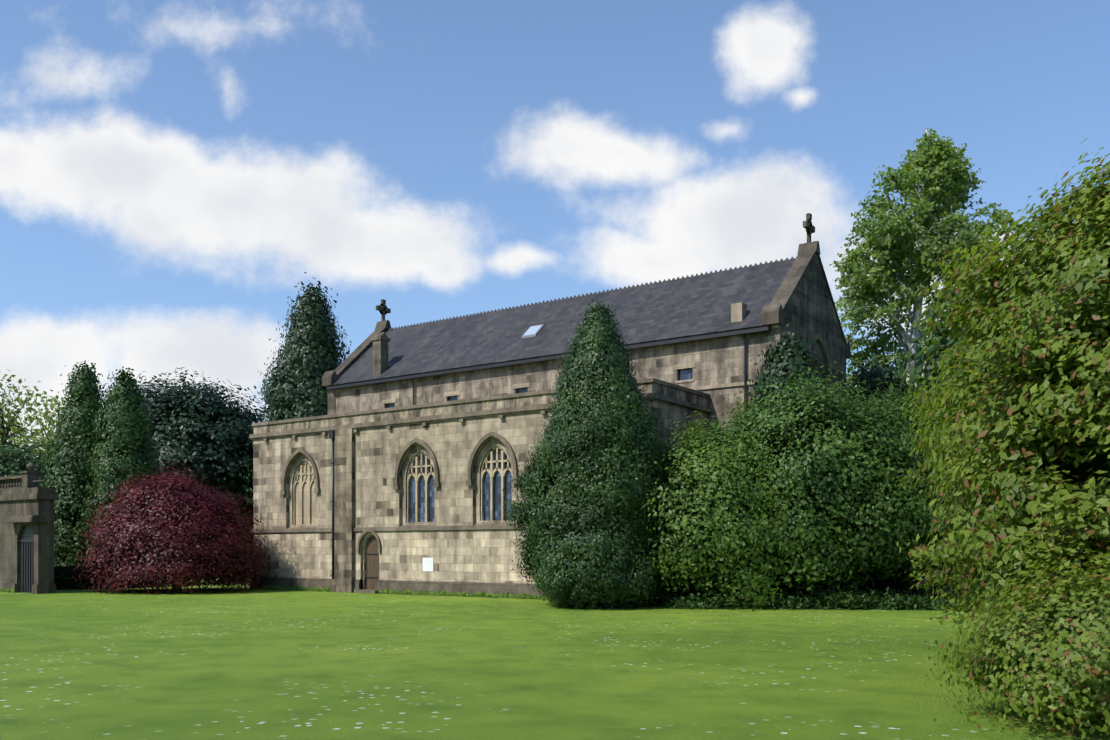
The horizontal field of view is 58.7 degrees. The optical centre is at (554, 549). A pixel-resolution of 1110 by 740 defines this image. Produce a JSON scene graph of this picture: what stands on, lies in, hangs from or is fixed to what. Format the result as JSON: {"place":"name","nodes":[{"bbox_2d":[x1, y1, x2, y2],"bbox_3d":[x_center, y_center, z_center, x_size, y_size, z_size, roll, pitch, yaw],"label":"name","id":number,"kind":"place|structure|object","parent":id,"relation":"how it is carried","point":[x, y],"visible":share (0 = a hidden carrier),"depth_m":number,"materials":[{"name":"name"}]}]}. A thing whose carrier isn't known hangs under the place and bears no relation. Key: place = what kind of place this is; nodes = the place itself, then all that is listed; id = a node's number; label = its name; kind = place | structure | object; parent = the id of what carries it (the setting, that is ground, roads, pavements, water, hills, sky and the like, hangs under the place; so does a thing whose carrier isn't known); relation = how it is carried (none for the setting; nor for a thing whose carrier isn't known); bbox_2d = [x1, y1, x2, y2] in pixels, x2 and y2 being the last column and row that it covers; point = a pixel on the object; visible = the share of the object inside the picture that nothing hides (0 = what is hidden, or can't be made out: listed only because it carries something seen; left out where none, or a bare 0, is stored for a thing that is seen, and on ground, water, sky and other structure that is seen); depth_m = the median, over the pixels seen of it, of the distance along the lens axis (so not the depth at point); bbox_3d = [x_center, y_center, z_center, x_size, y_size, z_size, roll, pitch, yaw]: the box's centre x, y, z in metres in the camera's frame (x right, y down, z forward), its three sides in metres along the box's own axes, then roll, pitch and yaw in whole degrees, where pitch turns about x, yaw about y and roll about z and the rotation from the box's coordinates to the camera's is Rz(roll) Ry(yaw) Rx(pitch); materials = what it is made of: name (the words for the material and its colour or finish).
{"place":"outdoors","nodes":[
{"label":"outdoors","id":0,"kind":"place"},
{"bbox_2d":[328,329,386,414],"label":"gable wall","id":1,"kind":"structure","parent":0,"point":[331,401],"depth_m":44.53,"materials":[{"name":"beige stone"}]},
{"bbox_2d":[322,299,391,386],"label":"gable coping","id":2,"kind":"object","parent":1,"relation":"on","point":[331,377],"visible":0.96,"depth_m":45.91,"materials":[{"name":"beige stone"}]},
{"bbox_2d":[336,331,765,597],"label":"upper wall","id":3,"kind":"structure","parent":0,"point":[719,360],"depth_m":35.31,"materials":[{"name":"beige stone"}]},
{"bbox_2d":[327,327,769,417],"bbox_3d":[-1.551,-2.810,38.339,20.950,8.945,0.259,0,0,35],"label":"gutter","id":4,"kind":"object","parent":3,"relation":"attached to","point":[697,338],"visible":0.71,"depth_m":37.41,"materials":[{"name":"black metal"}]},
{"bbox_2d":[327,324,779,407],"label":"chapel clerestory trim","id":5,"kind":"structure","parent":3,"relation":"attached to","point":[686,375],"depth_m":34.40,"materials":[{"name":"beige stone"}]},
{"bbox_2d":[328,259,795,386],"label":"roof","id":6,"kind":"structure","parent":3,"relation":"on","point":[684,308],"depth_m":38.63,"materials":[{"name":"grey stone"}]},
{"bbox_2d":[371,332,390,391],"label":"chimney","id":7,"kind":"object","parent":6,"relation":"on","point":[381,365],"visible":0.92,"depth_m":42.82,"materials":[{"name":"beige stone"}]},
{"bbox_2d":[386,257,796,330],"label":"roof ridge","id":8,"kind":"structure","parent":6,"relation":"on","point":[655,282],"depth_m":40.17,"materials":[{"name":"grey stone"}]},
{"bbox_2d":[521,302,746,337],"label":"chapel roof fittings","id":9,"kind":"object","parent":6,"relation":"attached to","point":[738,312],"visible":0.54,"depth_m":33.40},
{"bbox_2d":[0,570,1109,739],"bbox_3d":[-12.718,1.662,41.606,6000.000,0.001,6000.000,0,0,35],"label":"lawn","id":10,"kind":"structure","parent":0,"point":[219,663],"depth_m":13.43,"materials":[{"name":"green plant"}]},
{"bbox_2d":[0,586,14,592],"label":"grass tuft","id":11,"kind":"object","parent":10,"relation":"on","point":[7,590],"visible":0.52,"depth_m":38.10,"materials":[{"name":"green plant"}]},
{"bbox_2d":[0,438,54,487],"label":"shrub","id":12,"kind":"object","parent":10,"relation":"on","point":[15,463],"depth_m":66.74,"materials":[{"name":"green plant"}]},
{"bbox_2d":[0,471,58,593],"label":"garden building wall","id":13,"kind":"structure","parent":10,"relation":"on","point":[30,501],"depth_m":37.45,"materials":[{"name":"grey stone"}]},
{"bbox_2d":[0,462,34,487],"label":"balustrade","id":14,"kind":"object","parent":13,"relation":"on","point":[30,466],"visible":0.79,"depth_m":38.42,"materials":[{"name":"grey stone"}]},
{"bbox_2d":[17,524,33,540],"bbox_3d":[-20.090,-0.643,37.622,1.240,0.650,0.218,0,0,35],"label":"arch spandrel","id":15,"kind":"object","parent":13,"relation":"attached to","point":[20,527],"depth_m":37.78,"materials":[{"name":"grey stone"}]},
{"bbox_2d":[19,525,33,592],"bbox_3d":[-20.074,0.364,37.646,1.230,2.595,0.120,0,0,35],"label":"garden building door","id":16,"kind":"structure","parent":13,"relation":"in","point":[26,540],"depth_m":37.71,"materials":[{"name":"grey wood"}]},
{"bbox_2d":[0,369,65,464],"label":"tree","id":17,"kind":"object","parent":10,"relation":"on","point":[28,418],"depth_m":83.62,"materials":[{"name":"green plant"}]},
{"bbox_2d":[7,385,69,464],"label":"tree","id":18,"kind":"object","parent":10,"relation":"on","point":[45,416],"depth_m":91.96,"materials":[{"name":"green plant"}]},
{"bbox_2d":[36,360,105,566],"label":"columnar cypress","id":19,"kind":"object","parent":10,"relation":"on","point":[81,379],"depth_m":44.72,"materials":[{"name":"green plant"}]},
{"bbox_2d":[54,564,149,589],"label":"hedge","id":20,"kind":"object","parent":10,"relation":"on","point":[70,585],"depth_m":41.05,"materials":[{"name":"green plant"}]},
{"bbox_2d":[74,366,164,585],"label":"columnar cypress","id":21,"kind":"object","parent":10,"relation":"on","point":[121,420],"depth_m":44.00,"materials":[{"name":"green plant"}]},
{"bbox_2d":[65,462,282,594],"bbox_3d":[-14.983,-0.955,38.982,7.884,5.269,7.937,0,0,35],"label":"bush","id":22,"kind":"object","parent":10,"relation":"on","point":[149,542],"depth_m":36.94,"materials":[{"name":"red plant"}]},
{"bbox_2d":[99,367,267,548],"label":"cedar tree","id":23,"kind":"object","parent":10,"relation":"on","point":[234,465],"depth_m":57.79,"materials":[{"name":"green plant"}]},
{"bbox_2d":[243,272,350,512],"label":"conifer tree","id":24,"kind":"object","parent":10,"relation":"on","point":[316,328],"depth_m":55.78,"materials":[{"name":"green plant"}]},
{"bbox_2d":[251,585,356,591],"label":"grass tufts","id":25,"kind":"object","parent":10,"relation":"on","point":[302,588],"visible":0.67,"depth_m":39.88,"materials":[{"name":"green plant"}]},
{"bbox_2d":[268,589,549,599],"bbox_3d":[-4.936,1.656,35.983,19.400,0.001,0.140,0,0,35],"label":"soil strip","id":26,"kind":"object","parent":10,"relation":"on","point":[408,594],"visible":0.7,"depth_m":36.23,"materials":[{"name":"brown soil"}]},
{"bbox_2d":[250,577,710,602],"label":"wall plinth","id":27,"kind":"structure","parent":10,"relation":"on","point":[514,589],"depth_m":35.76,"materials":[{"name":"grey stone"}]},
{"bbox_2d":[253,400,707,588],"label":"church wall","id":28,"kind":"structure","parent":10,"relation":"on","point":[482,555],"depth_m":36.62,"materials":[{"name":"beige stone"}]},
{"bbox_2d":[296,463,315,524],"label":"chapel blind panels","id":29,"kind":"object","parent":28,"relation":"in","point":[305,506],"visible":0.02,"depth_m":40.14,"materials":[{"name":"beige stone"}]},
{"bbox_2d":[329,431,333,578],"bbox_3d":[-8.689,-1.488,38.643,0.240,6.300,0.240,0,0,35],"label":"drainpipe","id":30,"kind":"object","parent":28,"relation":"attached to","point":[331,434],"visible":0.71,"depth_m":38.60,"materials":[{"name":"black metal"}]},
{"bbox_2d":[332,428,354,592],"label":"buttress","id":31,"kind":"structure","parent":28,"relation":"attached to","point":[343,580],"depth_m":38.22,"materials":[{"name":"beige stone"}]},
{"bbox_2d":[366,535,378,589],"bbox_3d":[-6.927,0.489,37.848,0.830,2.105,0.105,0,0,35],"label":"door","id":32,"kind":"structure","parent":28,"relation":"in","point":[372,566],"depth_m":37.85,"materials":[{"name":"brown wood"}]},
{"bbox_2d":[280,431,518,593],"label":"window surrounds","id":33,"kind":"object","parent":28,"relation":"attached to","point":[437,482],"visible":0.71,"depth_m":36.40,"materials":[{"name":"grey stone"}]},
{"bbox_2d":[293,446,511,524],"bbox_3d":[-4.596,-2.313,36.252,14.910,2.650,0.130,0,0,35],"label":"window tracery","id":34,"kind":"object","parent":28,"relation":"in","point":[491,471],"visible":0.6,"depth_m":36.32,"materials":[{"name":"beige stone"}]},
{"bbox_2d":[410,449,511,521],"bbox_3d":[-1.957,-2.300,34.484,8.530,2.625,0.055,0,0,35],"label":"window glass","id":35,"kind":"object","parent":34,"relation":"in","point":[497,493],"visible":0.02,"depth_m":34.80,"materials":[{"name":"glass"}]},
{"bbox_2d":[423,558,433,571],"bbox_3d":[-4.623,0.552,35.942,0.520,0.500,0.030,0,0,35],"label":"sign","id":36,"kind":"object","parent":28,"relation":"attached to","point":[428,564],"visible":0.93,"depth_m":35.91,"materials":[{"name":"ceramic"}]},
{"bbox_2d":[249,378,711,532],"bbox_3d":[-3.770,-3.003,37.651,19.440,4.610,4.030,0,0,35],"label":"string course","id":37,"kind":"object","parent":28,"relation":"attached to","point":[500,413],"depth_m":35.62,"materials":[{"name":"beige stone"}]},
{"bbox_2d":[253,382,707,433],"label":"parapet","id":38,"kind":"structure","parent":28,"relation":"on","point":[652,387],"depth_m":35.41,"materials":[{"name":"beige stone"}]},
{"bbox_2d":[378,589,649,602],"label":"grass tufts","id":39,"kind":"object","parent":10,"relation":"on","point":[462,593],"visible":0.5,"depth_m":34.81,"materials":[{"name":"green plant"}]},
{"bbox_2d":[499,296,671,609],"bbox_3d":[1.075,-2.624,28.967,4.974,9.339,5.395,0,0,35],"label":"cypress tree","id":40,"kind":"object","parent":10,"relation":"on","point":[556,574],"depth_m":27.52,"materials":[{"name":"green plant"}]},
{"bbox_2d":[625,408,827,611],"bbox_3d":[4.815,-1.267,29.418,6.916,5.911,6.823,0,0,35],"label":"bush","id":41,"kind":"object","parent":10,"relation":"on","point":[728,533],"depth_m":27.46,"materials":[{"name":"green plant"}]},
{"bbox_2d":[722,323,854,596],"bbox_3d":[7.346,-2.301,30.695,4.794,9.143,4.676,0,0,35],"label":"yew tree","id":42,"kind":"object","parent":10,"relation":"on","point":[783,351],"depth_m":30.13,"materials":[{"name":"green plant"}]},
{"bbox_2d":[766,253,845,591],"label":"gable wall","id":43,"kind":"structure","parent":10,"relation":"on","point":[809,310],"depth_m":34.95,"materials":[{"name":"beige stone"}]},
{"bbox_2d":[761,213,849,357],"bbox_3d":[9.041,-9.648,35.121,0.680,4.580,7.100,0,0,35],"label":"gable coping","id":44,"kind":"object","parent":43,"relation":"on","point":[772,313],"visible":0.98,"depth_m":34.10,"materials":[{"name":"beige stone"}]},
{"bbox_2d":[806,333,833,401],"bbox_3d":[9.193,-5.194,35.015,0.370,4.912,3.000,0,0,35],"label":"arch moulding","id":45,"kind":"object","parent":43,"relation":"attached to","point":[815,337],"depth_m":35.40,"materials":[{"name":"beige stone"}]},
{"bbox_2d":[666,358,950,593],"bbox_3d":[7.757,-2.102,29.740,8.949,7.596,7.986,0,0,35],"label":"bush","id":46,"kind":"object","parent":10,"relation":"on","point":[866,538],"depth_m":27.42,"materials":[{"name":"green plant"}]},
{"bbox_2d":[654,584,978,610],"bbox_3d":[8.321,1.356,28.014,10.977,0.725,2.802,0,0,6],"label":"hedge","id":47,"kind":"object","parent":10,"relation":"on","point":[850,600],"visible":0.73,"depth_m":27.45,"materials":[{"name":"green plant"}]},
{"bbox_2d":[843,353,948,594],"bbox_3d":[12.562,-2.562,37.968,6.620,9.841,6.759,0,0,35],"label":"bush","id":48,"kind":"object","parent":10,"relation":"on","point":[877,373],"depth_m":37.25,"materials":[{"name":"green plant"}]},
{"bbox_2d":[824,380,983,599],"bbox_3d":[10.930,-1.824,31.188,8.929,7.025,8.304,0,0,35],"label":"bush","id":49,"kind":"object","parent":10,"relation":"on","point":[910,569],"depth_m":29.20,"materials":[{"name":"green plant"}]},
{"bbox_2d":[870,392,976,595],"bbox_3d":[13.515,-1.880,33.105,7.952,7.112,8.739,0,0,35],"label":"bush","id":50,"kind":"object","parent":10,"relation":"on","point":[909,565],"depth_m":32.41,"materials":[{"name":"green plant"}]},
{"bbox_2d":[829,128,1018,412],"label":"birch tree","id":51,"kind":"object","parent":10,"relation":"on","point":[898,225],"depth_m":43.08,"materials":[{"name":"green plant"}]},
{"bbox_2d":[891,290,1006,385],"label":"tree","id":52,"kind":"object","parent":10,"relation":"on","point":[921,344],"depth_m":59.63,"materials":[{"name":"green plant"}]},
{"bbox_2d":[877,277,1055,417],"bbox_3d":[19.750,-4.376,36.716,12.951,12.109,14.120,0,0,35],"label":"tree","id":53,"kind":"object","parent":10,"relation":"on","point":[920,370],"depth_m":36.10,"materials":[{"name":"green plant"}]},
{"bbox_2d":[893,138,1109,675],"bbox_3d":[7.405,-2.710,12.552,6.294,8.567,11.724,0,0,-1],"label":"tree foliage","id":54,"kind":"object","parent":10,"relation":"on","point":[999,509],"visible":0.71,"depth_m":11.75,"materials":[{"name":"green plant"}]},
{"bbox_2d":[917,535,1109,739],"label":"bush","id":55,"kind":"object","parent":10,"relation":"on","point":[1049,659],"depth_m":9.06,"materials":[{"name":"green plant"}]},
{"bbox_2d":[0,0,1109,458],"label":"sky","id":56,"kind":"structure","parent":0,"point":[171,171],"materials":[{"name":"blue"}]}
]}

